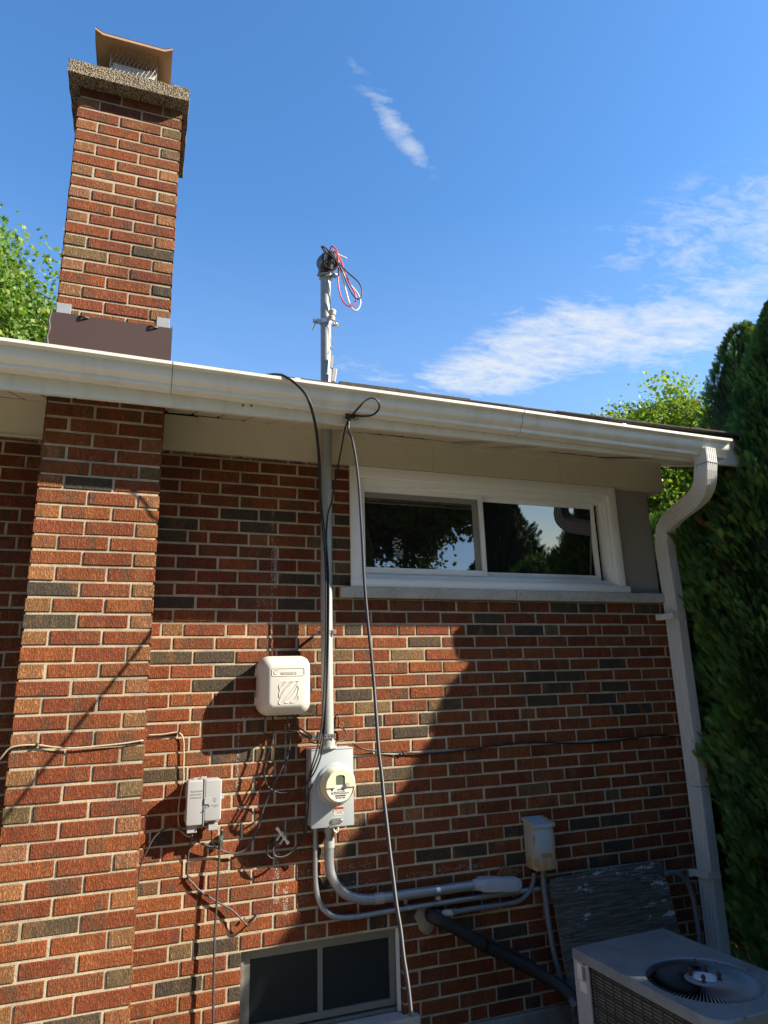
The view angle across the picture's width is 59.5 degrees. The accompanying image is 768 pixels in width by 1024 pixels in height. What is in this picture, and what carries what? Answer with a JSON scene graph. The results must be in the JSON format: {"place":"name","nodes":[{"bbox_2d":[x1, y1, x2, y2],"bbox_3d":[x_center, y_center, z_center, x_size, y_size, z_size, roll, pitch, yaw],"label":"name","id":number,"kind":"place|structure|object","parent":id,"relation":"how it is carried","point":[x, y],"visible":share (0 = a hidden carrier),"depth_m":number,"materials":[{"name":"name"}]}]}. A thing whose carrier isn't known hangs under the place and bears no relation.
{"place":"outdoors","nodes":[
{"label":"outdoors","id":0,"kind":"place"},
{"bbox_2d":[0,0,767,418],"label":"sky","id":1,"kind":"structure","parent":0,"point":[552,205],"materials":[{"name":"blue"}]},
{"bbox_2d":[572,929,767,1023],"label":"air conditioner","id":2,"kind":"object","parent":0,"point":[661,976],"visible":1,"depth_m":2.73,"materials":[{"name":"metal"}]},
{"bbox_2d":[730,916,767,968],"bbox_3d":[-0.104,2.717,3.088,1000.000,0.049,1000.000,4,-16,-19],"label":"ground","id":3,"kind":"structure","parent":0,"point":[748,956],"depth_m":4.62,"materials":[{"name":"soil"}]},
{"bbox_2d":[0,203,64,342],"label":"maple tree","id":4,"kind":"object","parent":3,"relation":"on","point":[24,315],"visible":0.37,"depth_m":16.28,"materials":[{"name":"green plant"}]},
{"bbox_2d":[0,27,745,1023],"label":"brick house","id":5,"kind":"structure","parent":3,"relation":"on","point":[160,545],"depth_m":3.41,"materials":[{"name":"brick"}]},
{"bbox_2d":[0,740,142,758],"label":"cable","id":6,"kind":"object","parent":5,"relation":"attached to","point":[36,744],"visible":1,"depth_m":2.69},
{"bbox_2d":[148,731,190,836],"bbox_3d":[-1.001,1.270,3.138,0.219,0.468,0.030,1,-15,-12],"label":"cable","id":7,"kind":"object","parent":5,"relation":"attached to","point":[178,732],"visible":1,"depth_m":3.17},
{"bbox_2d":[184,776,223,833],"bbox_3d":[-0.836,1.358,3.129,0.178,0.236,0.101,4,-16,-19],"label":"telephone box","id":8,"kind":"object","parent":5,"relation":"attached to","point":[204,795],"visible":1,"depth_m":3.10,"materials":[{"name":"grey plastic"}]},
{"bbox_2d":[204,778,221,820],"bbox_3d":[-0.796,1.337,3.124,0.076,0.179,0.033,4,-16,-19],"label":"access door","id":9,"kind":"structure","parent":8,"relation":"in","point":[213,787],"depth_m":3.11,"materials":[{"name":"grey plastic"}]},
{"bbox_2d":[133,715,290,952],"bbox_3d":[-0.783,1.482,3.144,0.690,1.017,0.036,3,-15,-17],"label":"cable","id":10,"kind":"object","parent":5,"relation":"attached to","point":[184,832],"visible":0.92,"depth_m":3.14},
{"bbox_2d":[207,829,223,849],"bbox_3d":[-0.788,1.526,3.136,0.072,0.088,0.042,4,-16,-19],"label":"drop clamp","id":11,"kind":"object","parent":5,"relation":"attached to","point":[220,836],"visible":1,"depth_m":3.13,"materials":[{"name":"grey metal"}]},
{"bbox_2d":[212,838,221,1023],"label":"cable","id":12,"kind":"object","parent":11,"relation":"hanging from","point":[214,941],"visible":1,"depth_m":3.02,"materials":[{"name":"grey rubber"}]},
{"bbox_2d":[186,834,256,925],"bbox_3d":[-0.744,1.695,3.107,0.330,0.413,0.052,4,-16,-21],"label":"cable","id":13,"kind":"object","parent":5,"relation":"attached to","point":[219,903],"visible":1,"depth_m":3.08,"materials":[{"name":"grey rubber"}]},
{"bbox_2d":[254,656,311,715],"bbox_3d":[-0.497,0.865,3.356,0.292,0.286,0.159,4,-16,-19],"label":"cable box","id":14,"kind":"object","parent":5,"relation":"attached to","point":[283,685],"visible":1,"depth_m":3.29,"materials":[{"name":"white plastic"}]},
{"bbox_2d":[260,716,297,733],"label":"cable","id":15,"kind":"object","parent":14,"relation":"attached to","point":[276,732],"visible":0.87,"depth_m":3.34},
{"bbox_2d":[293,715,319,743],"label":"cable","id":16,"kind":"object","parent":14,"relation":"attached to","point":[301,733],"visible":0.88,"depth_m":3.36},
{"bbox_2d":[295,715,317,742],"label":"cable","id":17,"kind":"object","parent":14,"relation":"attached to","point":[315,740],"visible":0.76,"depth_m":3.37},
{"bbox_2d":[272,783,313,857],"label":"cable","id":18,"kind":"object","parent":5,"relation":"attached to","point":[303,836],"visible":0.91,"depth_m":3.21,"materials":[{"name":"black rubber"}]},
{"bbox_2d":[266,373,326,859],"bbox_3d":[-0.406,0.481,3.143,0.295,2.224,0.711,0,-15,-6],"label":"cable","id":19,"kind":"object","parent":5,"relation":"attached to","point":[307,781],"visible":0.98,"depth_m":3.29,"materials":[{"name":"black rubber"}]},
{"bbox_2d":[264,373,329,793],"bbox_3d":[-0.448,0.339,3.167,0.324,1.938,0.694,-2,-15,0],"label":"cable","id":20,"kind":"object","parent":5,"relation":"attached to","point":[305,784],"visible":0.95,"depth_m":3.31,"materials":[{"name":"black rubber"}]},
{"bbox_2d":[301,274,338,748],"bbox_3d":[-0.350,-0.114,3.675,0.221,2.663,0.146,-3,-15,6],"label":"service mast","id":21,"kind":"object","parent":5,"relation":"attached to","point":[326,321],"visible":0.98,"depth_m":3.64,"materials":[{"name":"metal"}]},
{"bbox_2d":[316,250,337,280],"bbox_3d":[-0.345,-1.469,4.014,0.119,0.151,0.125,9,-18,-37],"label":"weatherhead","id":22,"kind":"object","parent":21,"relation":"on","point":[326,264],"visible":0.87,"depth_m":3.98,"materials":[{"name":"metal"}]},
{"bbox_2d":[321,245,362,299],"bbox_3d":[-0.256,-1.394,3.965,0.252,0.320,0.066,4,-16,-19],"label":"service wire","id":23,"kind":"object","parent":22,"relation":"attached to","point":[332,256],"visible":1,"depth_m":3.94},
{"bbox_2d":[330,246,356,306],"bbox_3d":[-0.245,-1.381,3.966,0.158,0.389,0.043,4,-16,-19],"label":"service wire","id":24,"kind":"object","parent":22,"relation":"attached to","point":[338,256],"visible":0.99,"depth_m":3.95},
{"bbox_2d":[330,250,360,310],"bbox_3d":[-0.230,-1.363,3.974,0.186,0.386,0.030,4,-16,-19],"label":"service wire","id":25,"kind":"object","parent":22,"relation":"attached to","point":[332,251],"visible":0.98,"depth_m":3.96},
{"bbox_2d":[308,420,347,780],"bbox_3d":[-0.258,0.422,3.242,0.124,1.674,0.502,4,-16,-19],"label":"cable","id":26,"kind":"object","parent":5,"relation":"attached to","point":[327,588],"visible":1,"depth_m":3.42,"materials":[{"name":"black rubber"}]},
{"bbox_2d":[239,928,420,1023],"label":"basement window","id":27,"kind":"structure","parent":5,"relation":"in","point":[350,979],"depth_m":3.21,"materials":[{"name":"metal"}]},
{"bbox_2d":[306,746,354,832],"bbox_3d":[-0.251,1.358,3.284,0.221,0.387,0.214,4,-16,-19],"label":"meter box","id":28,"kind":"object","parent":5,"relation":"attached to","point":[331,798],"visible":1,"depth_m":3.24,"materials":[{"name":"grey metal"}]},
{"bbox_2d":[281,759,305,831],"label":"cable","id":29,"kind":"object","parent":28,"relation":"attached to","point":[304,798],"visible":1,"depth_m":3.32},
{"bbox_2d":[276,827,289,844],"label":"ground block","id":30,"kind":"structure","parent":29,"relation":"hanging from","point":[284,837],"depth_m":3.20,"materials":[{"name":"white metal"}]},
{"bbox_2d":[335,713,347,742],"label":"cable","id":31,"kind":"object","parent":5,"relation":"attached to","point":[341,728],"visible":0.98,"depth_m":3.46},
{"bbox_2d":[345,397,379,420],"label":"cable","id":32,"kind":"object","parent":5,"relation":"attached to","point":[352,416],"visible":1,"depth_m":3.18,"materials":[{"name":"black rubber"}]},
{"bbox_2d":[347,421,413,1016],"bbox_3d":[-0.051,0.368,2.391,0.036,1.984,1.230,0,-15,-8],"label":"cable","id":33,"kind":"object","parent":5,"relation":"attached to","point":[402,947],"visible":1,"depth_m":1.98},
{"bbox_2d":[324,827,475,904],"bbox_3d":[0.104,1.743,3.380,0.834,0.407,0.052,4,-16,-19],"label":"conduit","id":34,"kind":"object","parent":5,"relation":"attached to","point":[340,889],"visible":0.98,"depth_m":3.27,"materials":[{"name":"metal"}]},
{"bbox_2d":[313,828,550,920],"bbox_3d":[0.273,1.786,3.453,1.310,0.436,0.038,4,-16,-19],"label":"conduit","id":35,"kind":"object","parent":5,"relation":"attached to","point":[344,917],"visible":0.97,"depth_m":3.29,"materials":[{"name":"metal"}]},
{"bbox_2d":[441,872,536,917],"bbox_3d":[0.552,1.985,3.486,0.563,0.153,0.038,4,-16,-19],"label":"conduit","id":36,"kind":"object","parent":5,"relation":"attached to","point":[450,912],"visible":0.95,"depth_m":3.47,"materials":[{"name":"grey plastic"}]},
{"bbox_2d":[349,465,630,592],"bbox_3d":[0.666,0.139,4.124,1.864,0.700,0.131,4,-16,-19],"label":"sliding window","id":37,"kind":"structure","parent":5,"relation":"in","point":[421,529],"depth_m":4.10,"materials":[{"name":"white plastic"}]},
{"bbox_2d":[472,876,521,892],"bbox_3d":[0.586,1.943,3.505,0.282,0.080,0.078,4,-16,-19],"label":"elbow fitting","id":38,"kind":"object","parent":5,"relation":"attached to","point":[486,884],"visible":0.99,"depth_m":3.48,"materials":[{"name":"metal"}]},
{"bbox_2d":[496,866,523,897],"bbox_3d":[0.661,1.962,3.561,0.193,0.156,0.027,4,-16,-19],"label":"sealing foam","id":39,"kind":"object","parent":38,"relation":"attached to","point":[506,871],"visible":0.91,"depth_m":3.57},
{"bbox_2d":[425,907,577,1012],"bbox_3d":[0.612,2.210,3.340,0.779,0.469,0.309,-5,-15,11],"label":"refrigerant line","id":40,"kind":"object","parent":5,"relation":"attached to","point":[514,959],"visible":0.9,"depth_m":3.35,"materials":[{"name":"black plastic"}]},
{"bbox_2d":[353,734,680,753],"bbox_3d":[0.850,1.295,3.811,2.204,0.098,0.091,4,-16,-21],"label":"cable","id":41,"kind":"object","parent":5,"relation":"attached to","point":[529,742],"visible":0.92,"depth_m":3.76,"materials":[{"name":"black rubber"}]},
{"bbox_2d":[521,815,556,871],"bbox_3d":[0.841,1.782,3.621,0.134,0.248,0.120,4,-16,-19],"label":"disconnect box","id":42,"kind":"object","parent":5,"relation":"attached to","point":[539,843],"visible":1,"depth_m":3.58,"materials":[{"name":"grey paint"}]},
{"bbox_2d":[540,870,576,1006],"bbox_3d":[0.902,2.159,3.414,0.078,0.570,0.263,1,-15,-11],"label":"flexible conduit","id":43,"kind":"object","parent":42,"relation":"attached to","point":[571,1000],"visible":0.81,"depth_m":3.50,"materials":[{"name":"grey plastic"}]},
{"bbox_2d":[664,870,702,943],"bbox_3d":[1.675,2.247,3.728,0.191,0.486,0.049,4,-16,-19],"label":"conduit","id":44,"kind":"object","parent":5,"relation":"attached to","point":[683,878],"visible":0.84,"depth_m":3.76,"materials":[{"name":"grey plastic"}]},
{"bbox_2d":[549,861,680,1023],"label":"plywood board","id":45,"kind":"object","parent":3,"relation":"on","point":[590,907],"visible":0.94,"depth_m":3.62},
{"bbox_2d":[590,370,713,518],"bbox_3d":[10.557,1.406,23.866,9.074,12.448,8.445,4,-16,-19],"label":"maple tree","id":46,"kind":"object","parent":3,"relation":"on","point":[679,409],"visible":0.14,"depth_m":22.56,"materials":[{"name":"green plant"}]},
{"bbox_2d":[649,493,682,519],"bbox_3d":[10.821,3.053,21.668,6.663,8.143,6.748,4,-16,-19],"label":"maple tree","id":47,"kind":"object","parent":3,"relation":"on","point":[661,507],"depth_m":22.08,"materials":[{"name":"green plant"}]},
{"bbox_2d":[649,510,734,906],"bbox_3d":[2.515,1.620,5.780,1.898,3.338,1.921,4,-16,-19],"label":"arborvitae","id":48,"kind":"object","parent":3,"relation":"on","point":[654,520],"depth_m":5.20,"materials":[{"name":"green plant"}]},
{"bbox_2d":[666,299,767,970],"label":"arborvitae","id":49,"kind":"object","parent":3,"relation":"on","point":[724,572],"visible":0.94,"depth_m":3.90,"materials":[{"name":"green plant"}]},
{"bbox_2d":[679,320,756,747],"bbox_3d":[2.948,0.694,4.855,1.501,4.634,1.455,4,-16,-19],"label":"arborvitae","id":50,"kind":"object","parent":3,"relation":"on","point":[720,409],"visible":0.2,"depth_m":5.28,"materials":[{"name":"green plant"}]},
{"bbox_2d":[707,769,763,966],"bbox_3d":[2.133,2.410,4.694,0.048,1.280,3.678,4,-16,-19],"label":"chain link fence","id":51,"kind":"object","parent":3,"relation":"on","point":[724,877],"depth_m":4.42,"materials":[{"name":"metal"}]}
]}

